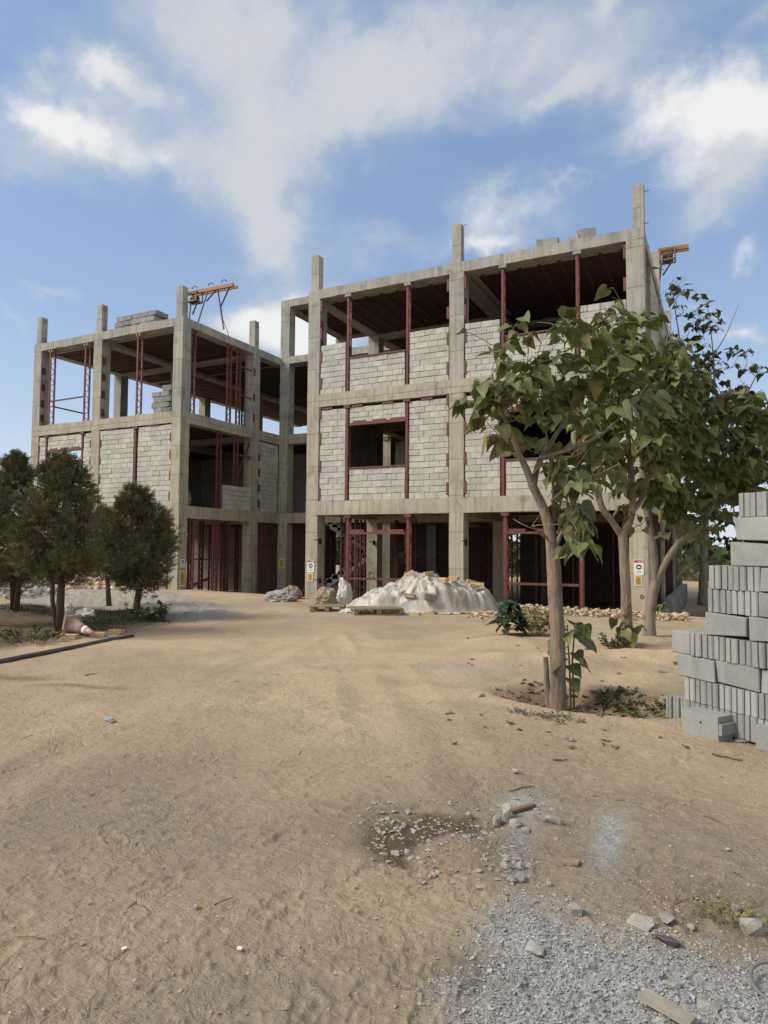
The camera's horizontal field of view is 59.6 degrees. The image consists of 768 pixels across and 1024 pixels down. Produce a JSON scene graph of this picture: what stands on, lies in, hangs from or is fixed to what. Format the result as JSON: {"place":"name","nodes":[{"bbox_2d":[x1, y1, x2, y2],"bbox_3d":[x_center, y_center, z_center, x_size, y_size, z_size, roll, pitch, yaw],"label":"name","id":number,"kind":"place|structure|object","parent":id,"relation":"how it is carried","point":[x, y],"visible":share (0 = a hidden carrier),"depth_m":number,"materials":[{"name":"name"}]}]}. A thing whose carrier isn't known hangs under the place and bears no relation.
{"place":"outdoors","nodes":[
{"label":"outdoors","id":0,"kind":"place"},
{"bbox_2d":[0,603,197,637],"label":"grass","id":1,"kind":"structure","parent":0,"point":[124,617],"depth_m":13.50,"materials":[{"name":"plant"}]},
{"bbox_2d":[0,547,767,1023],"bbox_3d":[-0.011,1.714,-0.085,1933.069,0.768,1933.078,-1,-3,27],"label":"ground","id":2,"kind":"structure","parent":0,"point":[176,701],"depth_m":3.85,"materials":[{"name":"sand"}]},
{"bbox_2d":[0,471,23,591],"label":"conifer tree","id":3,"kind":"object","parent":2,"relation":"on","point":[6,512],"visible":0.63,"depth_m":12.61,"materials":[{"name":"green plant"}]},
{"bbox_2d":[0,448,39,611],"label":"conifer tree","id":4,"kind":"object","parent":2,"relation":"on","point":[13,461],"visible":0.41,"depth_m":14.40,"materials":[{"name":"green plant"}]},
{"bbox_2d":[1,578,50,588],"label":"stone rubble","id":5,"kind":"object","parent":2,"relation":"on","point":[31,586],"visible":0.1,"depth_m":22.25,"materials":[{"name":"stone"}]},
{"bbox_2d":[0,585,57,598],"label":"stone rubble","id":6,"kind":"object","parent":2,"relation":"on","point":[34,591],"visible":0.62,"depth_m":18.76,"materials":[{"name":"stone"}]},
{"bbox_2d":[0,623,65,644],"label":"wilted plant","id":7,"kind":"object","parent":2,"relation":"on","point":[34,630],"visible":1,"depth_m":10.55,"materials":[{"name":"green plant"}]},
{"bbox_2d":[2,446,113,631],"bbox_3d":[-5.528,0.515,11.636,1.691,3.336,1.751,-1,-3,27],"label":"conifer tree","id":8,"kind":"object","parent":2,"relation":"on","point":[60,552],"visible":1,"depth_m":11.44,"materials":[{"name":"green plant"}]},
{"bbox_2d":[0,634,133,662],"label":"edging pipe","id":9,"kind":"object","parent":2,"relation":"on","point":[28,655],"visible":0.98,"depth_m":9.71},
{"bbox_2d":[61,634,78,638],"bbox_3d":[-5.125,2.029,10.932,0.249,0.071,0.140,0,-3,10],"label":"yellow brick","id":10,"kind":"object","parent":2,"relation":"on","point":[71,636],"visible":1,"depth_m":10.88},
{"bbox_2d":[64,603,75,615],"bbox_3d":[-6.506,2.035,13.755,0.348,0.338,0.364,-2,-4,38],"label":"sack","id":11,"kind":"object","parent":2,"relation":"on","point":[70,609],"visible":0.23,"depth_m":13.70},
{"bbox_2d":[61,614,93,633],"bbox_3d":[-5.021,1.876,11.073,0.557,0.330,0.337,-1,-3,27],"label":"traffic cone","id":12,"kind":"object","parent":2,"relation":"on","point":[73,624],"visible":0.98,"depth_m":11.04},
{"bbox_2d":[6,565,159,589],"bbox_3d":[-11.375,2.275,23.590,7.772,0.921,2.918,-1,-3,27],"label":"stone rubble","id":13,"kind":"object","parent":2,"relation":"on","point":[99,583],"visible":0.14,"depth_m":22.39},
{"bbox_2d":[75,608,95,617],"bbox_3d":[-6.304,2.130,14.155,0.654,0.220,0.410,-1,-3,27],"label":"sack","id":14,"kind":"object","parent":2,"relation":"on","point":[89,612],"visible":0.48,"depth_m":14.02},
{"bbox_2d":[87,503,127,605],"bbox_3d":[-6.830,1.085,16.377,1.176,2.638,1.355,-1,-3,27],"label":"conifer tree","id":15,"kind":"object","parent":2,"relation":"on","point":[108,593],"visible":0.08,"depth_m":16.33,"materials":[{"name":"green plant"}]},
{"bbox_2d":[89,481,182,615],"bbox_3d":[-5.194,0.812,14.162,1.878,3.030,1.786,1,-3,-3],"label":"conifer tree","id":16,"kind":"object","parent":2,"relation":"on","point":[136,563],"visible":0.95,"depth_m":13.87,"materials":[{"name":"green plant"}]},
{"bbox_2d":[123,600,171,621],"bbox_3d":[-4.744,1.996,13.496,0.975,0.400,0.832,-1,-3,27],"label":"weed","id":17,"kind":"object","parent":2,"relation":"on","point":[156,612],"visible":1,"depth_m":13.39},
{"bbox_2d":[263,590,297,601],"bbox_3d":[-2.848,2.319,18.576,0.978,0.324,0.714,0,-3,10],"label":"rubble pile","id":18,"kind":"object","parent":2,"relation":"on","point":[278,596],"visible":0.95,"depth_m":18.34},
{"bbox_2d":[282,585,302,598],"bbox_3d":[-2.743,2.325,19.483,0.594,0.406,0.615,-1,-3,22],"label":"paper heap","id":19,"kind":"object","parent":2,"relation":"on","point":[296,591],"visible":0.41,"depth_m":19.39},
{"bbox_2d":[310,604,345,611],"bbox_3d":[-1.317,2.277,15.864,0.786,0.153,0.758,0,-3,1],"label":"pallet","id":20,"kind":"object","parent":2,"relation":"on","point":[315,608],"visible":0.9,"depth_m":15.71,"materials":[{"name":"brown wood"}]},
{"bbox_2d":[314,586,337,603],"bbox_3d":[-1.565,2.245,18.138,0.678,0.489,0.491,0,-3,4],"label":"cement bag","id":21,"kind":"object","parent":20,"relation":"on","point":[324,595],"visible":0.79,"depth_m":18.00,"materials":[{"name":"fabric"}]},
{"bbox_2d":[336,577,352,602],"bbox_3d":[-1.098,2.168,18.582,0.481,0.724,0.370,0,-3,15],"label":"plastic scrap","id":22,"kind":"object","parent":2,"relation":"on","point":[344,588],"visible":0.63,"depth_m":18.48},
{"bbox_2d":[31,183,687,612],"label":"unfinished building","id":23,"kind":"structure","parent":2,"relation":"on","point":[377,459],"depth_m":22.40,"materials":[{"name":"concrete"}]},
{"bbox_2d":[188,279,237,335],"bbox_3d":[-6.327,-7.252,24.175,2.141,2.156,0.631,-1,-3,27],"label":"roof hoist","id":24,"kind":"object","parent":23,"relation":"on","point":[195,298],"visible":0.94,"depth_m":24.24,"materials":[{"name":"yellow paint"}]},
{"bbox_2d":[307,560,313,571],"bbox_3d":[-2.171,1.600,19.848,0.240,0.360,0.012,-1,-3,27],"label":"safety sign","id":25,"kind":"object","parent":23,"relation":"attached to","point":[310,565],"visible":1,"depth_m":19.85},
{"bbox_2d":[634,560,643,574],"bbox_3d":[5.991,1.300,15.748,0.215,0.355,0.012,-1,-3,27],"label":"safety sign","id":26,"kind":"object","parent":23,"relation":"attached to","point":[638,567],"visible":1,"depth_m":15.74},
{"bbox_2d":[658,244,688,279],"bbox_3d":[9.001,-7.439,20.915,0.955,1.690,0.375,-1,-3,27],"label":"roof hoist","id":27,"kind":"object","parent":23,"relation":"on","point":[667,257],"visible":0.95,"depth_m":20.91,"materials":[{"name":"yellow paint"}]},
{"bbox_2d":[18,628,723,999],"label":"twig litter","id":28,"kind":"object","parent":2,"relation":"on","point":[374,824],"visible":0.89,"depth_m":2.95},
{"bbox_2d":[347,606,403,614],"bbox_3d":[-0.205,2.267,15.413,1.159,0.154,0.757,1,-3,-15],"label":"pallet","id":29,"kind":"object","parent":2,"relation":"on","point":[376,610],"visible":0.91,"depth_m":15.18,"materials":[{"name":"brown wood"}]},
{"bbox_2d":[0,628,767,1023],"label":"pebbles","id":30,"kind":"object","parent":2,"relation":"on","point":[448,896],"visible":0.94,"depth_m":2.86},
{"bbox_2d":[332,570,498,613],"bbox_3d":[0.886,1.919,16.432,4.533,0.979,2.067,0,-3,0],"label":"tarpaulin","id":31,"kind":"object","parent":2,"relation":"on","point":[457,597],"visible":0.77,"depth_m":15.79,"materials":[{"name":"plastic"}]},
{"bbox_2d":[423,592,434,599],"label":"concrete block","id":32,"kind":"object","parent":31,"relation":"on","point":[428,596],"depth_m":15.46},
{"bbox_2d":[358,788,557,900],"bbox_3d":[0.378,1.754,3.731,1.059,0.086,1.582,-1,-3,19],"label":"rubble","id":33,"kind":"object","parent":2,"relation":"on","point":[437,872],"visible":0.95,"depth_m":3.58,"materials":[{"name":"stone"}]},
{"bbox_2d":[159,513,767,577],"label":"treeline","id":34,"kind":"object","parent":2,"relation":"on","point":[722,556],"visible":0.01,"depth_m":45.44,"materials":[{"name":"green plant"}]},
{"bbox_2d":[458,610,504,618],"bbox_3d":[2.329,2.331,15.588,1.706,0.127,2.820,1,-3,-11],"label":"stone rubble","id":35,"kind":"object","parent":2,"relation":"on","point":[478,613],"visible":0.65,"depth_m":14.91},
{"bbox_2d":[492,815,501,826],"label":"stone","id":36,"kind":"object","parent":2,"relation":"on","point":[496,820],"visible":1,"depth_m":3.82,"materials":[{"name":"stone"}]},
{"bbox_2d":[503,803,510,820],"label":"stone","id":37,"kind":"object","parent":2,"relation":"on","point":[506,811],"visible":0.98,"depth_m":3.86,"materials":[{"name":"stone"}]},
{"bbox_2d":[486,598,529,635],"bbox_3d":[2.254,1.857,11.787,0.803,0.657,0.696,3,-4,-36],"label":"leafy shrub","id":38,"kind":"object","parent":2,"relation":"on","point":[507,607],"visible":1,"depth_m":11.66,"materials":[{"name":"green plant"}]},
{"bbox_2d":[509,819,522,827],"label":"stone","id":39,"kind":"object","parent":2,"relation":"on","point":[515,823],"visible":0.98,"depth_m":3.75,"materials":[{"name":"stone"}]},
{"bbox_2d":[511,803,536,813],"bbox_3d":[0.822,1.750,3.962,0.172,0.030,0.030,2,-3,-24],"label":"dry stick","id":40,"kind":"object","parent":2,"relation":"on","point":[523,808],"visible":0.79,"depth_m":3.95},
{"bbox_2d":[512,605,549,635],"bbox_3d":[2.671,1.897,11.751,0.963,0.558,0.787,1,-3,-5],"label":"dry bush","id":41,"kind":"object","parent":2,"relation":"on","point":[537,627],"visible":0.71,"depth_m":11.66,"materials":[{"name":"beige plant"}]},
{"bbox_2d":[524,939,543,955],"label":"stone","id":42,"kind":"object","parent":2,"relation":"on","point":[533,947],"visible":1,"depth_m":2.53,"materials":[{"name":"stone"}]},
{"bbox_2d":[543,657,549,707],"bbox_3d":[1.724,1.826,7.061,0.111,0.598,0.066,2,-3,-25],"label":"wooden stake","id":43,"kind":"object","parent":2,"relation":"on","point":[546,675],"visible":0.74,"depth_m":7.03,"materials":[{"name":"grey wood"}]},
{"bbox_2d":[544,814,563,825],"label":"stone","id":44,"kind":"object","parent":2,"relation":"on","point":[552,819],"visible":1,"depth_m":3.74,"materials":[{"name":"stone"}]},
{"bbox_2d":[531,710,584,723],"bbox_3d":[1.575,1.838,6.004,0.368,0.070,0.413,2,-3,-29],"label":"weed","id":45,"kind":"object","parent":2,"relation":"on","point":[544,717],"visible":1,"depth_m":6.02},
{"bbox_2d":[447,305,671,710],"bbox_3d":[1.869,-0.025,7.029,2.340,4.304,1.838,2,-3,-23],"label":"broadleaf tree","id":46,"kind":"object","parent":2,"relation":"on","point":[560,398],"visible":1,"depth_m":6.95,"materials":[{"name":"green plant"}]},
{"bbox_2d":[445,635,688,748],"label":"leaf litter","id":47,"kind":"object","parent":2,"relation":"on","point":[600,709],"visible":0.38,"depth_m":6.93,"materials":[{"name":"plant"}]},
{"bbox_2d":[562,858,580,865],"bbox_3d":[0.915,1.711,3.275,0.080,0.025,0.050,-1,-3,30],"label":"wood chip","id":48,"kind":"object","parent":2,"relation":"on","point":[571,862],"visible":1,"depth_m":3.27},
{"bbox_2d":[547,616,596,707],"bbox_3d":[1.980,1.601,7.081,0.468,0.967,0.542,-1,-3,27],"label":"sapling","id":49,"kind":"object","parent":2,"relation":"on","point":[581,632],"visible":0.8,"depth_m":7.07,"materials":[{"name":"green plant"}]},
{"bbox_2d":[568,902,581,917],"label":"stone","id":50,"kind":"object","parent":2,"relation":"on","point":[574,909],"visible":1,"depth_m":2.82,"materials":[{"name":"stone"}]},
{"bbox_2d":[482,602,689,620],"bbox_3d":[4.553,2.297,15.546,4.604,0.222,2.051,-1,-3,27],"label":"stone rubble","id":51,"kind":"object","parent":2,"relation":"on","point":[596,612],"visible":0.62,"depth_m":15.09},
{"bbox_2d":[597,632,628,648],"bbox_3d":[3.549,1.977,10.259,0.619,0.233,0.478,-1,-3,27],"label":"weed","id":52,"kind":"object","parent":2,"relation":"on","point":[614,642],"visible":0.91,"depth_m":10.20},
{"bbox_2d":[592,685,646,711],"bbox_3d":[2.467,1.956,7.024,0.568,0.230,0.440,-1,-3,27],"label":"weed","id":53,"kind":"object","parent":2,"relation":"on","point":[617,697],"visible":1,"depth_m":7.00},
{"bbox_2d":[562,266,707,647],"bbox_3d":[3.749,-0.854,10.263,2.172,5.922,2.805,-1,-3,27],"label":"broadleaf tree","id":54,"kind":"object","parent":2,"relation":"on","point":[682,379],"visible":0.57,"depth_m":9.96,"materials":[{"name":"green plant"}]},
{"bbox_2d":[626,709,647,718],"bbox_3d":[2.279,1.819,6.040,0.203,0.067,0.132,0,-3,7],"label":"weed","id":55,"kind":"object","parent":2,"relation":"on","point":[628,712],"visible":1,"depth_m":6.03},
{"bbox_2d":[626,913,654,931],"bbox_3d":[1.059,1.695,2.769,0.116,0.047,0.053,-1,-4,32],"label":"stone","id":56,"kind":"object","parent":2,"relation":"on","point":[641,922],"visible":0.98,"depth_m":2.76,"materials":[{"name":"stone"}]},
{"bbox_2d":[641,694,665,715],"bbox_3d":[2.766,1.924,6.657,0.378,0.195,0.252,0,-3,11],"label":"weed","id":57,"kind":"object","parent":2,"relation":"on","point":[660,705],"visible":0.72,"depth_m":6.67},
{"bbox_2d":[659,913,674,923],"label":"stone","id":58,"kind":"object","parent":2,"relation":"on","point":[666,918],"visible":1,"depth_m":2.77,"materials":[{"name":"stone"}]},
{"bbox_2d":[655,934,681,948],"bbox_3d":[1.124,1.694,2.652,0.099,0.035,0.050,-1,-3,29],"label":"stone","id":59,"kind":"object","parent":2,"relation":"on","point":[671,941],"visible":0.98,"depth_m":2.63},
{"bbox_2d":[664,979,680,989],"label":"stone","id":60,"kind":"object","parent":2,"relation":"on","point":[671,984],"visible":0.98,"depth_m":2.34,"materials":[{"name":"stone"}]},
{"bbox_2d":[666,693,684,717],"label":"concrete block","id":61,"kind":"object","parent":2,"relation":"on","point":[669,706],"depth_m":6.12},
{"bbox_2d":[673,695,684,717],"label":"concrete block","id":62,"kind":"object","parent":2,"relation":"on","point":[676,706],"depth_m":6.06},
{"bbox_2d":[685,700,695,707],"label":"concrete block","id":63,"kind":"object","parent":2,"relation":"on","point":[688,704],"depth_m":5.91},
{"bbox_2d":[684,677,695,701],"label":"concrete block","id":64,"kind":"object","parent":63,"relation":"on","point":[690,688],"depth_m":5.90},
{"bbox_2d":[631,331,767,636],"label":"broadleaf tree","id":65,"kind":"object","parent":2,"relation":"on","point":[718,477],"visible":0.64,"depth_m":11.22,"materials":[{"name":"green plant"}]},
{"bbox_2d":[682,706,735,741],"bbox_3d":[2.715,1.775,5.602,0.197,0.205,0.362,2,-3,-29],"label":"concrete block","id":66,"kind":"object","parent":2,"relation":"on","point":[714,725],"depth_m":5.52,"materials":[{"name":"concrete"}]},
{"bbox_2d":[697,999,720,1014],"bbox_3d":[1.093,1.661,2.248,0.086,0.036,0.047,0,-3,1],"label":"stone","id":67,"kind":"object","parent":2,"relation":"on","point":[707,1007],"visible":0.93,"depth_m":2.24,"materials":[{"name":"stone"}]},
{"bbox_2d":[708,705,719,710],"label":"concrete block","id":68,"kind":"object","parent":2,"relation":"on","point":[713,708],"depth_m":5.69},
{"bbox_2d":[707,682,724,707],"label":"concrete block","id":69,"kind":"object","parent":68,"relation":"on","point":[713,698],"depth_m":5.70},
{"bbox_2d":[677,653,719,682],"bbox_3d":[2.816,1.365,5.913,0.200,0.198,0.402,2,-3,-24],"label":"concrete block","id":70,"kind":"object","parent":69,"relation":"on","point":[698,667],"depth_m":5.85,"materials":[{"name":"concrete"}]},
{"bbox_2d":[672,628,705,654],"bbox_3d":[2.849,1.176,6.107,0.401,0.198,0.200,2,-3,-24],"label":"concrete block","id":71,"kind":"object","parent":70,"relation":"on","point":[681,641],"depth_m":6.03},
{"bbox_2d":[690,632,705,656],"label":"concrete block","id":72,"kind":"object","parent":70,"relation":"on","point":[696,643],"depth_m":5.86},
{"bbox_2d":[702,634,717,658],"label":"concrete block","id":73,"kind":"object","parent":70,"relation":"on","point":[707,646],"depth_m":5.76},
{"bbox_2d":[705,612,749,636],"bbox_3d":[2.942,0.952,5.634,0.200,0.198,0.401,2,-3,-25],"label":"concrete block","id":74,"kind":"object","parent":73,"relation":"on","point":[722,624],"depth_m":5.59,"materials":[{"name":"concrete"}]},
{"bbox_2d":[708,588,720,612],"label":"concrete block","id":75,"kind":"object","parent":74,"relation":"on","point":[713,600],"depth_m":5.71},
{"bbox_2d":[709,565,731,588],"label":"concrete block","id":76,"kind":"object","parent":75,"relation":"on","point":[715,576],"depth_m":5.69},
{"bbox_2d":[720,589,731,613],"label":"concrete block","id":77,"kind":"object","parent":74,"relation":"on","point":[725,601],"depth_m":5.62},
{"bbox_2d":[722,566,733,589],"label":"concrete block","id":78,"kind":"object","parent":77,"relation":"on","point":[727,577],"depth_m":5.59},
{"bbox_2d":[730,542,767,566],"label":"concrete block","id":79,"kind":"object","parent":78,"relation":"on","point":[749,553],"depth_m":5.43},
{"bbox_2d":[732,590,744,614],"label":"concrete block","id":80,"kind":"object","parent":74,"relation":"on","point":[738,601],"depth_m":5.50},
{"bbox_2d":[734,566,762,590],"bbox_3d":[3.092,0.551,5.574,0.400,0.198,0.116,2,-3,-24],"label":"concrete block","id":81,"kind":"object","parent":80,"relation":"on","point":[740,579],"depth_m":5.48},
{"bbox_2d":[662,277,767,605],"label":"broadleaf tree","id":82,"kind":"object","parent":2,"relation":"on","point":[703,585],"visible":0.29,"depth_m":19.67,"materials":[{"name":"green plant"}]},
{"bbox_2d":[720,708,731,713],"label":"concrete block","id":83,"kind":"object","parent":2,"relation":"on","point":[726,711],"depth_m":5.58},
{"bbox_2d":[719,684,735,710],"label":"concrete block","id":84,"kind":"object","parent":83,"relation":"on","point":[725,693],"depth_m":5.58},
{"bbox_2d":[691,894,767,925],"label":"dry weed","id":85,"kind":"object","parent":2,"relation":"on","point":[731,917],"visible":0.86,"depth_m":2.85,"materials":[{"name":"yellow plant"}]},
{"bbox_2d":[696,426,767,550],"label":"broadleaf tree","id":86,"kind":"object","parent":2,"relation":"on","point":[726,541],"visible":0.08,"depth_m":24.64,"materials":[{"name":"green plant"}]},
{"bbox_2d":[732,712,744,738],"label":"concrete block","id":87,"kind":"object","parent":2,"relation":"on","point":[738,719],"depth_m":5.46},
{"bbox_2d":[732,687,746,713],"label":"concrete block","id":88,"kind":"object","parent":87,"relation":"on","point":[738,699],"depth_m":5.47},
{"bbox_2d":[739,918,763,935],"bbox_3d":[1.493,1.680,2.722,0.085,0.066,0.061,0,-3,3],"label":"stone","id":89,"kind":"object","parent":2,"relation":"on","point":[752,926],"visible":1,"depth_m":2.70,"materials":[{"name":"stone"}]},
{"bbox_2d":[745,715,757,742],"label":"concrete block","id":90,"kind":"object","parent":2,"relation":"on","point":[751,722],"depth_m":5.38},
{"bbox_2d":[745,690,758,717],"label":"concrete block","id":91,"kind":"object","parent":90,"relation":"on","point":[752,703],"depth_m":5.37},
{"bbox_2d":[748,959,767,998],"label":"hose coil","id":92,"kind":"object","parent":2,"relation":"on","point":[750,973],"visible":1,"depth_m":2.41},
{"bbox_2d":[756,723,767,751],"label":"concrete block","id":93,"kind":"object","parent":2,"relation":"on","point":[761,737],"depth_m":5.22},
{"bbox_2d":[758,718,767,724],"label":"concrete block","id":94,"kind":"object","parent":2,"relation":"on","point":[763,721],"depth_m":5.28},
{"bbox_2d":[759,692,767,719],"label":"concrete block","id":95,"kind":"object","parent":94,"relation":"on","point":[763,706],"depth_m":5.28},
{"bbox_2d":[716,660,762,692],"bbox_3d":[2.983,1.347,5.540,0.200,0.197,0.400,2,-3,-25],"label":"concrete block","id":96,"kind":"object","parent":95,"relation":"on","point":[742,676],"depth_m":5.46,"materials":[{"name":"concrete"}]},
{"bbox_2d":[714,635,741,660],"bbox_3d":[3.006,1.157,5.733,0.400,0.198,0.114,2,-3,-24],"label":"concrete block","id":97,"kind":"object","parent":96,"relation":"on","point":[720,647],"depth_m":5.65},
{"bbox_2d":[726,637,749,663],"bbox_3d":[3.049,1.153,5.620,0.400,0.198,0.114,2,-3,-24],"label":"concrete block","id":98,"kind":"object","parent":96,"relation":"on","point":[732,651],"depth_m":5.53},
{"bbox_2d":[739,639,755,665],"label":"concrete block","id":99,"kind":"object","parent":96,"relation":"on","point":[745,645],"depth_m":5.43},
{"bbox_2d":[0,0,767,546],"label":"sky","id":100,"kind":"structure","parent":0,"point":[149,149],"materials":[{"name":"blue"}]},
{"bbox_2d":[412,885,767,1023],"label":"gravel","id":101,"kind":"structure","parent":0,"point":[619,992],"depth_m":2.40,"materials":[{"name":"gravel"}]},
{"bbox_2d":[640,988,695,1023],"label":"plank","id":102,"kind":"object","parent":101,"relation":"on","point":[666,1007],"visible":1,"depth_m":2.21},
{"bbox_2d":[696,702,707,708],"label":"concrete block","id":103,"kind":"object","parent":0,"point":[701,705],"depth_m":5.79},
{"bbox_2d":[696,679,707,703],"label":"concrete block","id":104,"kind":"object","parent":103,"relation":"on","point":[701,691],"depth_m":5.80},
{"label":"concrete block","id":105,"kind":"object","parent":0,"visible":0},
{"bbox_2d":[761,669,767,693],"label":"concrete block","id":106,"kind":"object","parent":105,"relation":"on","point":[764,681],"depth_m":5.28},
{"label":"concrete block","id":107,"kind":"object","parent":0,"visible":0},
{"bbox_2d":[752,641,767,668],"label":"concrete block","id":108,"kind":"object","parent":107,"relation":"on","point":[759,653],"depth_m":5.30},
{"bbox_2d":[749,616,767,641],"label":"concrete block","id":109,"kind":"object","parent":108,"relation":"on","point":[758,628],"depth_m":5.33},
{"bbox_2d":[745,591,758,616],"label":"concrete block","id":110,"kind":"object","parent":109,"relation":"on","point":[751,603],"depth_m":5.39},
{"bbox_2d":[747,567,767,591],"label":"concrete block","id":111,"kind":"object","parent":110,"relation":"on","point":[754,578],"depth_m":5.38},
{"bbox_2d":[758,592,767,617],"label":"concrete block","id":112,"kind":"object","parent":109,"relation":"on","point":[763,604],"depth_m":5.30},
{"bbox_2d":[760,568,767,591],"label":"concrete block","id":113,"kind":"object","parent":112,"relation":"on","point":[764,581],"depth_m":5.29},
{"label":"concrete block","id":114,"kind":"object","parent":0,"visible":0},
{"bbox_2d":[734,516,767,540],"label":"concrete block","id":115,"kind":"object","parent":114,"relation":"on","point":[751,528],"depth_m":5.40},
{"bbox_2d":[739,493,750,516],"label":"concrete block","id":116,"kind":"object","parent":115,"relation":"on","point":[744,504],"depth_m":5.47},
{"bbox_2d":[751,492,765,516],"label":"concrete block","id":117,"kind":"object","parent":115,"relation":"on","point":[756,504],"depth_m":5.38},
{"bbox_2d":[762,491,767,515],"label":"concrete block","id":118,"kind":"object","parent":115,"relation":"on","point":[764,503],"depth_m":5.31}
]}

